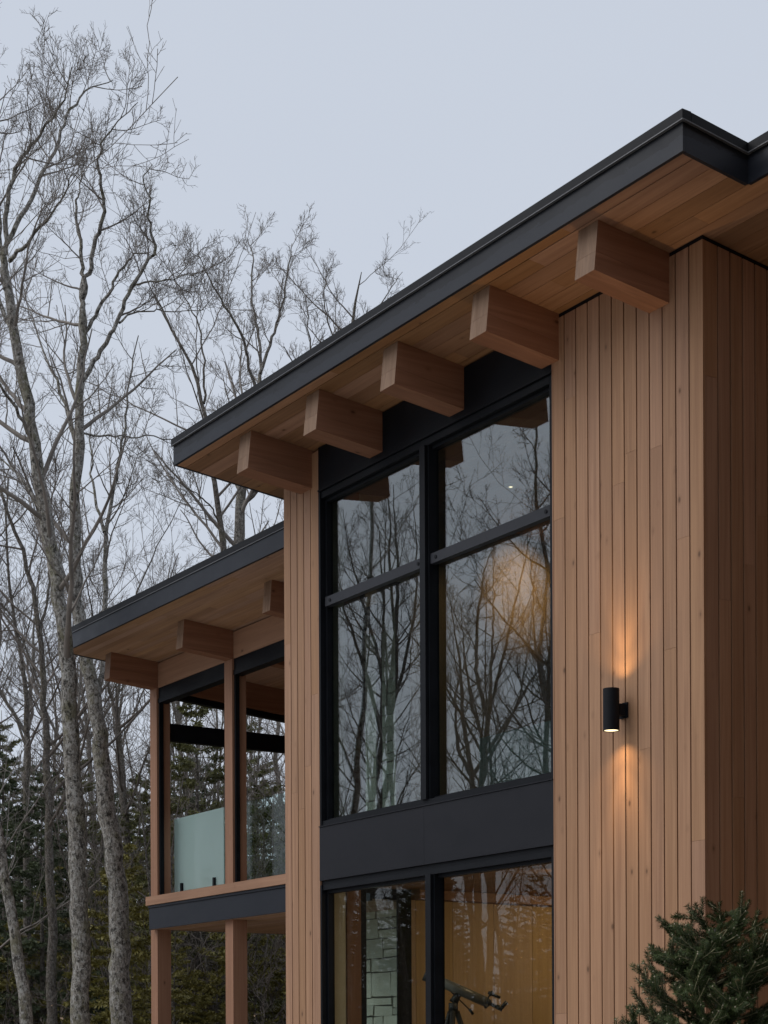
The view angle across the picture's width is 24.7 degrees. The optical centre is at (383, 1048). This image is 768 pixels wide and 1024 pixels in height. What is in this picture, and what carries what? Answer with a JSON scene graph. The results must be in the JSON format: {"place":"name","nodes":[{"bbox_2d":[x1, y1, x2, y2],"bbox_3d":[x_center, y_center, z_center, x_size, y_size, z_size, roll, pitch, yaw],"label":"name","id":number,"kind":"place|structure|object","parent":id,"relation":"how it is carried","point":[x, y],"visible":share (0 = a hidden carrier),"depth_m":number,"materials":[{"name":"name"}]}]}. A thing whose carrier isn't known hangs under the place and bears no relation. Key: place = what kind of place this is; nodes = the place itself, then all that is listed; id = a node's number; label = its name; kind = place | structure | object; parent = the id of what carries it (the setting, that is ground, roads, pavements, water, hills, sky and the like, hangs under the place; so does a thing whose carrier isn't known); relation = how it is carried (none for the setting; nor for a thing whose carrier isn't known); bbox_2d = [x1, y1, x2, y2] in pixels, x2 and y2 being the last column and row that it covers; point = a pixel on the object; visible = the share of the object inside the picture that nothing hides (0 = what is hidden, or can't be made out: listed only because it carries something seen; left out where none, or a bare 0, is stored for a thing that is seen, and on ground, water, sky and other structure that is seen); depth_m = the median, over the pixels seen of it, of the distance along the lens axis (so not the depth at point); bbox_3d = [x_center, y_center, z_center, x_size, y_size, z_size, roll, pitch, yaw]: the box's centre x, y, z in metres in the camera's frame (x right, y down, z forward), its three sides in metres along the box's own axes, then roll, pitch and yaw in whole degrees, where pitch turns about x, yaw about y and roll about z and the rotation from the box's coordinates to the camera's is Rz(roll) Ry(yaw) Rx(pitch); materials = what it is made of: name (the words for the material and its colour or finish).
{"place":"outdoors","nodes":[
{"label":"outdoors","id":0,"kind":"place"},
{"bbox_2d":[9,750,134,934],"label":"sapling","id":1,"kind":"object","parent":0,"point":[95,797],"visible":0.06,"depth_m":50.98,"materials":[{"name":"brown plant"}]},
{"bbox_2d":[53,781,219,942],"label":"sapling","id":2,"kind":"object","parent":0,"point":[132,833],"visible":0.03,"depth_m":49.01,"materials":[{"name":"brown plant"}]},
{"bbox_2d":[132,750,178,885],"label":"evergreen","id":3,"kind":"object","parent":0,"point":[147,788],"visible":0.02,"depth_m":51.92,"materials":[{"name":"green plant"}]},
{"bbox_2d":[209,849,283,1010],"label":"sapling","id":4,"kind":"object","parent":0,"point":[261,876],"visible":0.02,"depth_m":39.49,"materials":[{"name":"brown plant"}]},
{"bbox_2d":[0,0,767,900],"label":"sky","id":5,"kind":"structure","parent":0,"point":[379,114],"materials":[{"name":"grey"}]},
{"bbox_3d":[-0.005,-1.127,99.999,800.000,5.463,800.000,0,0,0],"label":"ground","id":6,"kind":"structure","parent":0,"visible":0},
{"bbox_2d":[0,365,28,748],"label":"bare tree","id":7,"kind":"object","parent":6,"relation":"on","point":[14,504],"visible":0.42,"depth_m":37.31,"materials":[{"name":"grey plant"}]},
{"bbox_2d":[0,895,39,1017],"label":"evergreen","id":8,"kind":"object","parent":6,"relation":"on","point":[8,932],"visible":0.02,"depth_m":35.91,"materials":[{"name":"green plant"}]},
{"bbox_2d":[0,501,51,801],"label":"bare tree","id":9,"kind":"object","parent":6,"relation":"on","point":[16,593],"visible":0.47,"depth_m":52.25,"materials":[{"name":"grey plant"}]},
{"bbox_2d":[0,922,58,1023],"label":"sapling","id":10,"kind":"object","parent":6,"relation":"on","point":[7,1005],"visible":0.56,"depth_m":30.18,"materials":[{"name":"green plant"}]},
{"bbox_2d":[0,562,60,860],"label":"bare tree","id":11,"kind":"object","parent":6,"relation":"on","point":[21,724],"visible":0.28,"depth_m":67.63,"materials":[{"name":"grey plant"}]},
{"bbox_2d":[0,918,63,1023],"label":"evergreen","id":12,"kind":"object","parent":6,"relation":"on","point":[4,982],"visible":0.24,"depth_m":30.77,"materials":[{"name":"green plant"}]},
{"bbox_2d":[0,710,63,908],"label":"evergreen","id":13,"kind":"object","parent":6,"relation":"on","point":[9,747],"visible":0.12,"depth_m":51.92,"materials":[{"name":"green plant"}]},
{"bbox_2d":[0,830,66,961],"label":"evergreen","id":14,"kind":"object","parent":6,"relation":"on","point":[20,879],"visible":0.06,"depth_m":39.90,"materials":[{"name":"green plant"}]},
{"bbox_2d":[0,725,67,940],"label":"sapling","id":15,"kind":"object","parent":6,"relation":"on","point":[16,777],"visible":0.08,"depth_m":43.03,"materials":[{"name":"green plant"}]},
{"bbox_2d":[0,742,70,1020],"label":"evergreen","id":16,"kind":"object","parent":6,"relation":"on","point":[11,786],"visible":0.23,"depth_m":34.94,"materials":[{"name":"green plant"}]},
{"bbox_2d":[6,754,68,976],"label":"evergreen","id":17,"kind":"object","parent":6,"relation":"on","point":[39,836],"visible":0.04,"depth_m":44.95,"materials":[{"name":"green plant"}]},
{"bbox_2d":[0,609,94,909],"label":"bare tree","id":18,"kind":"object","parent":6,"relation":"on","point":[60,718],"visible":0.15,"depth_m":83.47,"materials":[{"name":"grey plant"}]},
{"bbox_2d":[1,950,101,1023],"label":"sapling","id":19,"kind":"object","parent":6,"relation":"on","point":[38,1001],"visible":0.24,"depth_m":31.08,"materials":[{"name":"green plant"}]},
{"bbox_2d":[3,575,100,884],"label":"bare tree","id":20,"kind":"object","parent":6,"relation":"on","point":[36,658],"visible":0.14,"depth_m":72.68,"materials":[{"name":"grey plant"}]},
{"bbox_2d":[33,959,72,1023],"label":"sapling","id":21,"kind":"object","parent":6,"relation":"on","point":[67,994],"visible":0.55,"depth_m":28.17,"materials":[{"name":"brown plant"}]},
{"bbox_2d":[0,760,108,1023],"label":"evergreen","id":22,"kind":"object","parent":6,"relation":"on","point":[41,946],"visible":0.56,"depth_m":30.86,"materials":[{"name":"green plant"}]},
{"bbox_2d":[7,866,103,1020],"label":"evergreen","id":23,"kind":"object","parent":6,"relation":"on","point":[36,928],"visible":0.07,"depth_m":33.95,"materials":[{"name":"green plant"}]},
{"bbox_2d":[2,590,114,847],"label":"bare tree","id":24,"kind":"object","parent":6,"relation":"on","point":[79,674],"visible":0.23,"depth_m":57.15,"materials":[{"name":"grey plant"}]},
{"bbox_2d":[35,843,95,1014],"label":"evergreen","id":25,"kind":"object","parent":6,"relation":"on","point":[59,881],"visible":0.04,"depth_m":37.90,"materials":[{"name":"green plant"}]},
{"bbox_2d":[0,455,135,948],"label":"bare tree","id":26,"kind":"object","parent":6,"relation":"on","point":[44,917],"visible":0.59,"depth_m":29.27,"materials":[{"name":"grey plant"}]},
{"bbox_2d":[34,737,106,937],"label":"evergreen","id":27,"kind":"object","parent":6,"relation":"on","point":[91,802],"visible":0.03,"depth_m":48.03,"materials":[{"name":"green plant"}]},
{"bbox_2d":[0,2,151,1023],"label":"bare tree","id":28,"kind":"object","parent":6,"relation":"on","point":[78,907],"visible":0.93,"depth_m":21.90,"materials":[{"name":"grey plant"}]},
{"bbox_2d":[13,809,139,1007],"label":"sapling","id":29,"kind":"object","parent":6,"relation":"on","point":[63,898],"visible":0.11,"depth_m":34.19,"materials":[{"name":"green plant"}]},
{"bbox_2d":[46,920,108,1023],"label":"evergreen","id":30,"kind":"object","parent":6,"relation":"on","point":[100,984],"visible":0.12,"depth_m":32.90,"materials":[{"name":"green plant"}]},
{"bbox_2d":[0,507,165,941],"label":"bare tree","id":31,"kind":"object","parent":6,"relation":"on","point":[56,676],"visible":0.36,"depth_m":43.55,"materials":[{"name":"grey plant"}]},
{"bbox_2d":[0,434,168,988],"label":"bare tree","id":32,"kind":"object","parent":6,"relation":"on","point":[26,882],"visible":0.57,"depth_m":31.96,"materials":[{"name":"grey plant"}]},
{"bbox_2d":[0,347,180,1023],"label":"bare tree","id":33,"kind":"object","parent":6,"relation":"on","point":[52,923],"visible":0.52,"depth_m":28.96,"materials":[{"name":"grey plant"}]},
{"bbox_2d":[0,659,185,975],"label":"bare tree","id":34,"kind":"object","parent":6,"relation":"on","point":[101,857],"visible":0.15,"depth_m":36.15,"materials":[{"name":"grey plant"}]},
{"bbox_2d":[0,0,188,1023],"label":"bare tree","id":35,"kind":"object","parent":6,"relation":"on","point":[24,999],"visible":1,"depth_m":18.95,"materials":[{"name":"grey plant"}]},
{"bbox_2d":[66,821,133,1014],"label":"evergreen","id":36,"kind":"object","parent":6,"relation":"on","point":[91,853],"visible":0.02,"depth_m":41.80,"materials":[{"name":"green plant"}]},
{"bbox_2d":[48,585,153,847],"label":"bare tree","id":37,"kind":"object","parent":6,"relation":"on","point":[88,743],"visible":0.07,"depth_m":88.57,"materials":[{"name":"grey plant"}]},
{"bbox_2d":[29,537,182,845],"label":"bare tree","id":38,"kind":"object","parent":6,"relation":"on","point":[117,785],"visible":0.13,"depth_m":69.43,"materials":[{"name":"grey plant"}]},
{"bbox_2d":[87,792,142,976],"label":"evergreen","id":39,"kind":"object","parent":6,"relation":"on","point":[115,795],"visible":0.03,"depth_m":45.92,"materials":[{"name":"green plant"}]},
{"bbox_2d":[83,660,149,842],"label":"bare tree","id":40,"kind":"object","parent":6,"relation":"on","point":[124,719],"visible":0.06,"depth_m":89.98,"materials":[{"name":"grey plant"}]},
{"bbox_2d":[5,409,232,896],"bbox_3d":[-5.120,-6.122,35.913,4.644,15.116,4.563,0,0,-26],"label":"bare tree","id":41,"kind":"object","parent":6,"relation":"on","point":[120,760],"visible":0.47,"depth_m":35.95,"materials":[{"name":"grey plant"}]},
{"bbox_2d":[13,731,225,1023],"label":"sapling","id":42,"kind":"object","parent":6,"relation":"on","point":[90,920],"visible":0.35,"depth_m":28.61,"materials":[{"name":"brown plant"}]},
{"bbox_2d":[0,37,248,1023],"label":"bare tree","id":43,"kind":"object","parent":6,"relation":"on","point":[120,1003],"visible":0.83,"depth_m":23.94,"materials":[{"name":"grey plant"}]},
{"bbox_2d":[99,782,150,942],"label":"evergreen","id":44,"kind":"object","parent":6,"relation":"on","point":[132,840],"visible":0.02,"depth_m":49.92,"materials":[{"name":"green plant"}]},
{"bbox_2d":[59,843,191,1023],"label":"evergreen","id":45,"kind":"object","parent":6,"relation":"on","point":[138,955],"visible":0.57,"depth_m":26.48,"materials":[{"name":"green plant"}]},
{"bbox_2d":[90,842,178,1020],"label":"evergreen","id":46,"kind":"object","parent":6,"relation":"on","point":[135,860],"visible":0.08,"depth_m":33.87,"materials":[{"name":"green plant"}]},
{"bbox_2d":[81,540,199,793],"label":"bare tree","id":47,"kind":"object","parent":6,"relation":"on","point":[107,608],"visible":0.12,"depth_m":73.67,"materials":[{"name":"grey plant"}]},
{"bbox_2d":[90,762,192,1012],"bbox_3d":[-5.069,-2.173,35.881,3.373,7.390,3.916,0,0,-2],"label":"evergreen","id":48,"kind":"object","parent":6,"relation":"on","point":[133,824],"visible":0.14,"depth_m":35.90,"materials":[{"name":"green plant"}]},
{"bbox_2d":[93,921,199,1023],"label":"evergreen","id":49,"kind":"object","parent":6,"relation":"on","point":[139,988],"visible":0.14,"depth_m":29.90,"materials":[{"name":"green plant"}]},
{"bbox_2d":[31,751,273,1019],"bbox_3d":[-4.799,-2.003,32.911,3.611,7.031,4.965,0,0,-36],"label":"sapling","id":50,"kind":"object","parent":6,"relation":"on","point":[68,956],"visible":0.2,"depth_m":32.40,"materials":[{"name":"green plant"}]},
{"bbox_2d":[99,835,224,1019],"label":"sapling","id":51,"kind":"object","parent":6,"relation":"on","point":[173,934],"visible":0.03,"depth_m":31.89,"materials":[{"name":"green plant"}]},
{"bbox_2d":[59,686,266,849],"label":"bare tree","id":52,"kind":"object","parent":6,"relation":"on","point":[147,744],"visible":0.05,"depth_m":55.96,"materials":[{"name":"grey plant"}]},
{"bbox_2d":[44,708,284,1023],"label":"sapling","id":53,"kind":"object","parent":6,"relation":"on","point":[149,890],"visible":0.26,"depth_m":29.58,"materials":[{"name":"brown plant"}]},
{"bbox_2d":[105,537,223,807],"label":"bare tree","id":54,"kind":"object","parent":6,"relation":"on","point":[137,687],"visible":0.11,"depth_m":84.84,"materials":[{"name":"grey plant"}]},
{"bbox_2d":[105,815,225,1023],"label":"evergreen","id":55,"kind":"object","parent":6,"relation":"on","point":[144,892],"visible":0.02,"depth_m":32.81,"materials":[{"name":"green plant"}]},
{"bbox_2d":[134,931,212,1023],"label":"evergreen","id":56,"kind":"object","parent":6,"relation":"on","point":[181,974],"visible":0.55,"depth_m":27.99,"materials":[{"name":"green plant"}]},
{"bbox_2d":[136,523,215,812],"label":"bare tree","id":57,"kind":"object","parent":6,"relation":"on","point":[177,721],"visible":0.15,"depth_m":68.92,"materials":[{"name":"grey plant"}]},
{"bbox_2d":[34,123,344,1018],"bbox_3d":[-2.952,-6.854,30.926,6.703,17.117,4.343,0,0,-5],"label":"bare tree","id":58,"kind":"object","parent":6,"relation":"on","point":[218,513],"visible":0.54,"depth_m":30.95,"materials":[{"name":"grey plant"}]},
{"bbox_2d":[100,597,284,951],"bbox_3d":[-3.410,-4.695,37.731,5.666,11.947,4.574,0,0,9],"label":"bare tree","id":59,"kind":"object","parent":6,"relation":"on","point":[217,798],"visible":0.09,"depth_m":38.01,"materials":[{"name":"grey plant"}]},
{"bbox_2d":[170,756,214,832],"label":"evergreen","id":60,"kind":"object","parent":6,"relation":"on","point":[187,789],"visible":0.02,"depth_m":55.83,"materials":[{"name":"green plant"}]},
{"bbox_2d":[104,703,285,1023],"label":"evergreen","id":61,"kind":"object","parent":6,"relation":"on","point":[212,777],"visible":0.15,"depth_m":30.87,"materials":[{"name":"green plant"}]},
{"bbox_2d":[173,756,223,950],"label":"evergreen","id":62,"kind":"object","parent":6,"relation":"on","point":[203,790],"visible":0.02,"depth_m":44.83,"materials":[{"name":"green plant"}]},
{"bbox_2d":[126,856,284,1023],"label":"sapling","id":63,"kind":"object","parent":6,"relation":"on","point":[224,977],"visible":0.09,"depth_m":31.66,"materials":[{"name":"green plant"}]},
{"bbox_2d":[138,695,284,1001],"bbox_3d":[-2.781,-2.539,34.632,5.837,8.267,4.246,0,0,-31],"label":"sapling","id":64,"kind":"object","parent":6,"relation":"on","point":[223,797],"visible":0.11,"depth_m":34.59,"materials":[{"name":"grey plant"}]},
{"bbox_2d":[138,752,285,1023],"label":"sapling","id":65,"kind":"object","parent":6,"relation":"on","point":[277,945],"visible":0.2,"depth_m":29.28,"materials":[{"name":"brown plant"}]},
{"bbox_2d":[145,481,280,842],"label":"bare tree","id":66,"kind":"object","parent":6,"relation":"on","point":[216,764],"visible":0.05,"depth_m":57.63,"materials":[{"name":"grey plant"}]},
{"bbox_2d":[171,932,278,1023],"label":"evergreen","id":67,"kind":"object","parent":6,"relation":"on","point":[213,990],"visible":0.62,"depth_m":28.86,"materials":[{"name":"green plant"}]},
{"bbox_2d":[195,544,266,803],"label":"bare tree","id":68,"kind":"object","parent":6,"relation":"on","point":[215,727],"visible":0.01,"depth_m":75.67,"materials":[{"name":"grey plant"}]},
{"bbox_2d":[182,532,284,735],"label":"bare tree","id":69,"kind":"object","parent":6,"relation":"on","point":[217,553],"visible":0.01,"depth_m":46.02,"materials":[{"name":"grey plant"}]},
{"bbox_2d":[184,708,284,877],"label":"bare tree","id":70,"kind":"object","parent":6,"relation":"on","point":[259,763],"visible":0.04,"depth_m":41.70,"materials":[{"name":"grey plant"}]},
{"bbox_2d":[140,201,332,976],"bbox_3d":[-2.731,-7.630,34.242,3.859,18.663,3.972,0,0,0],"label":"bare tree","id":71,"kind":"object","parent":6,"relation":"on","point":[242,501],"visible":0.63,"depth_m":33.96,"materials":[{"name":"grey plant"}]},
{"bbox_2d":[201,715,282,876],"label":"bare tree","id":72,"kind":"object","parent":6,"relation":"on","point":[250,775],"depth_m":62.35,"materials":[{"name":"grey plant"}]},
{"bbox_2d":[203,520,284,876],"bbox_3d":[-2.029,-4.670,36.071,4.469,12.439,4.521,0,0,39],"label":"bare tree","id":73,"kind":"object","parent":6,"relation":"on","point":[275,810],"visible":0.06,"depth_m":35.26,"materials":[{"name":"grey plant"}]},
{"bbox_2d":[204,780,283,996],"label":"evergreen","id":74,"kind":"object","parent":6,"relation":"on","point":[221,792],"visible":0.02,"depth_m":39.82,"materials":[{"name":"green plant"}]},
{"bbox_2d":[207,718,284,946],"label":"evergreen","id":75,"kind":"object","parent":6,"relation":"on","point":[254,761],"visible":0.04,"depth_m":53.91,"materials":[{"name":"green plant"}]},
{"bbox_2d":[207,750,284,1021],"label":"sapling","id":76,"kind":"object","parent":6,"relation":"on","point":[258,810],"visible":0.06,"depth_m":38.00,"materials":[{"name":"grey plant"}]},
{"bbox_2d":[209,719,284,826],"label":"bare tree","id":77,"kind":"object","parent":6,"relation":"on","point":[261,756],"visible":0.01,"depth_m":71.76,"materials":[{"name":"grey plant"}]},
{"bbox_2d":[209,488,284,868],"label":"bare tree","id":78,"kind":"object","parent":6,"relation":"on","point":[281,727],"visible":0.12,"depth_m":50.02,"materials":[{"name":"grey plant"}]},
{"bbox_2d":[214,933,282,1022],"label":"evergreen","id":79,"kind":"object","parent":6,"relation":"on","point":[258,952],"visible":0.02,"depth_m":32.91,"materials":[{"name":"green plant"}]},
{"bbox_2d":[213,933,285,1023],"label":"evergreen","id":80,"kind":"object","parent":6,"relation":"on","point":[263,943],"visible":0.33,"depth_m":29.98,"materials":[{"name":"green plant"}]},
{"bbox_2d":[220,754,285,1023],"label":"evergreen","id":81,"kind":"object","parent":6,"relation":"on","point":[251,812],"visible":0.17,"depth_m":36.90,"materials":[{"name":"green plant"}]},
{"bbox_2d":[247,970,285,1023],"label":"sapling","id":82,"kind":"object","parent":6,"relation":"on","point":[267,982],"visible":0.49,"depth_m":27.66,"materials":[{"name":"brown plant"}]},
{"bbox_2d":[247,961,285,1021],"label":"sapling","id":83,"kind":"object","parent":6,"relation":"on","point":[278,988],"visible":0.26,"depth_m":29.65,"materials":[{"name":"brown plant"}]},
{"bbox_2d":[248,786,284,976],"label":"sapling","id":84,"kind":"object","parent":6,"relation":"on","point":[274,832],"visible":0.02,"depth_m":46.08,"materials":[{"name":"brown plant"}]},
{"bbox_2d":[249,817,284,878],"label":"sapling","id":85,"kind":"object","parent":6,"relation":"on","point":[268,847],"visible":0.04,"depth_m":42.04,"materials":[{"name":"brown plant"}]},
{"bbox_2d":[253,722,284,855],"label":"bare tree","id":86,"kind":"object","parent":6,"relation":"on","point":[277,726],"visible":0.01,"depth_m":86.97,"materials":[{"name":"grey plant"}]},
{"bbox_2d":[256,935,285,1023],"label":"evergreen","id":87,"kind":"object","parent":6,"relation":"on","point":[277,967],"visible":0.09,"depth_m":32.76,"materials":[{"name":"green plant"}]},
{"bbox_2d":[260,808,284,984],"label":"evergreen","id":88,"kind":"object","parent":6,"relation":"on","point":[279,853],"visible":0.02,"depth_m":43.98,"materials":[{"name":"green plant"}]},
{"bbox_2d":[270,934,285,1016],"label":"evergreen","id":89,"kind":"object","parent":6,"relation":"on","point":[283,991],"visible":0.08,"depth_m":30.07,"materials":[{"name":"green plant"}]},
{"bbox_2d":[275,211,431,360],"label":"bare tree","id":90,"kind":"object","parent":6,"relation":"on","point":[353,316],"visible":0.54,"depth_m":44.12,"materials":[{"name":"grey plant"}]},
{"bbox_2d":[71,108,767,1023],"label":"house","id":91,"kind":"structure","parent":6,"relation":"on","point":[399,610],"depth_m":15.41,"materials":[{"name":"brown wood"}]},
{"bbox_2d":[174,807,224,891],"bbox_3d":[-2.409,-2.523,22.792,0.095,1.052,1.380,0,0,-33],"label":"glass guard","id":92,"kind":"object","parent":91,"relation":"on","point":[199,853],"visible":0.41,"depth_m":22.76,"materials":[{"name":"clear glass"}]},
{"bbox_2d":[359,575,410,811],"bbox_3d":[0.005,-3.585,18.636,0.652,2.779,0.020,0,0,-33],"label":"side window","id":93,"kind":"structure","parent":91,"relation":"in","point":[402,590],"depth_m":18.73,"materials":[{"name":"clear glass"}]},
{"bbox_2d":[361,888,411,1023],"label":"side window","id":94,"kind":"structure","parent":91,"relation":"in","point":[403,897],"depth_m":18.73,"materials":[{"name":"clear glass"}]},
{"bbox_2d":[318,374,552,825],"bbox_3d":[0.421,-3.894,16.051,0.142,3.343,3.708,0,0,-33],"label":"window","id":95,"kind":"structure","parent":91,"relation":"in","point":[425,451],"depth_m":16.03,"materials":[{"name":"black metal"}]},
{"bbox_2d":[320,850,553,1023],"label":"window","id":96,"kind":"structure","parent":91,"relation":"in","point":[433,878],"depth_m":15.99,"materials":[{"name":"black metal"}]},
{"bbox_2d":[422,974,507,1023],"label":"telescope","id":97,"kind":"object","parent":91,"relation":"on","point":[457,991],"visible":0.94,"depth_m":16.96,"materials":[{"name":"black metal"}]},
{"bbox_2d":[504,483,516,488],"bbox_3d":[1.312,-5.829,18.173,0.130,0.034,0.130,0,0,-33],"label":"ceiling light","id":98,"kind":"object","parent":91,"relation":"attached to","point":[510,486],"visible":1,"depth_m":18.16,"materials":[{"name":"beige paint"}]},
{"bbox_2d":[479,721,550,786],"bbox_3d":[1.442,-2.744,18.043,0.095,1.112,1.550,0,0,-33],"label":"glass balustrade","id":99,"kind":"object","parent":91,"relation":"on","point":[520,753],"visible":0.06,"depth_m":18.16,"materials":[{"name":"clear glass"}]},
{"bbox_2d":[603,687,627,731],"bbox_3d":[1.800,-2.635,13.681,0.201,0.327,0.128,0,0,-33],"label":"wall lamp","id":100,"kind":"object","parent":91,"relation":"attached to","point":[615,711],"visible":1,"depth_m":13.61,"materials":[{"name":"black metal"}]},
{"bbox_2d":[614,890,767,1023],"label":"fir tree","id":101,"kind":"object","parent":6,"relation":"on","point":[691,960],"visible":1,"depth_m":6.88,"materials":[{"name":"green plant"}]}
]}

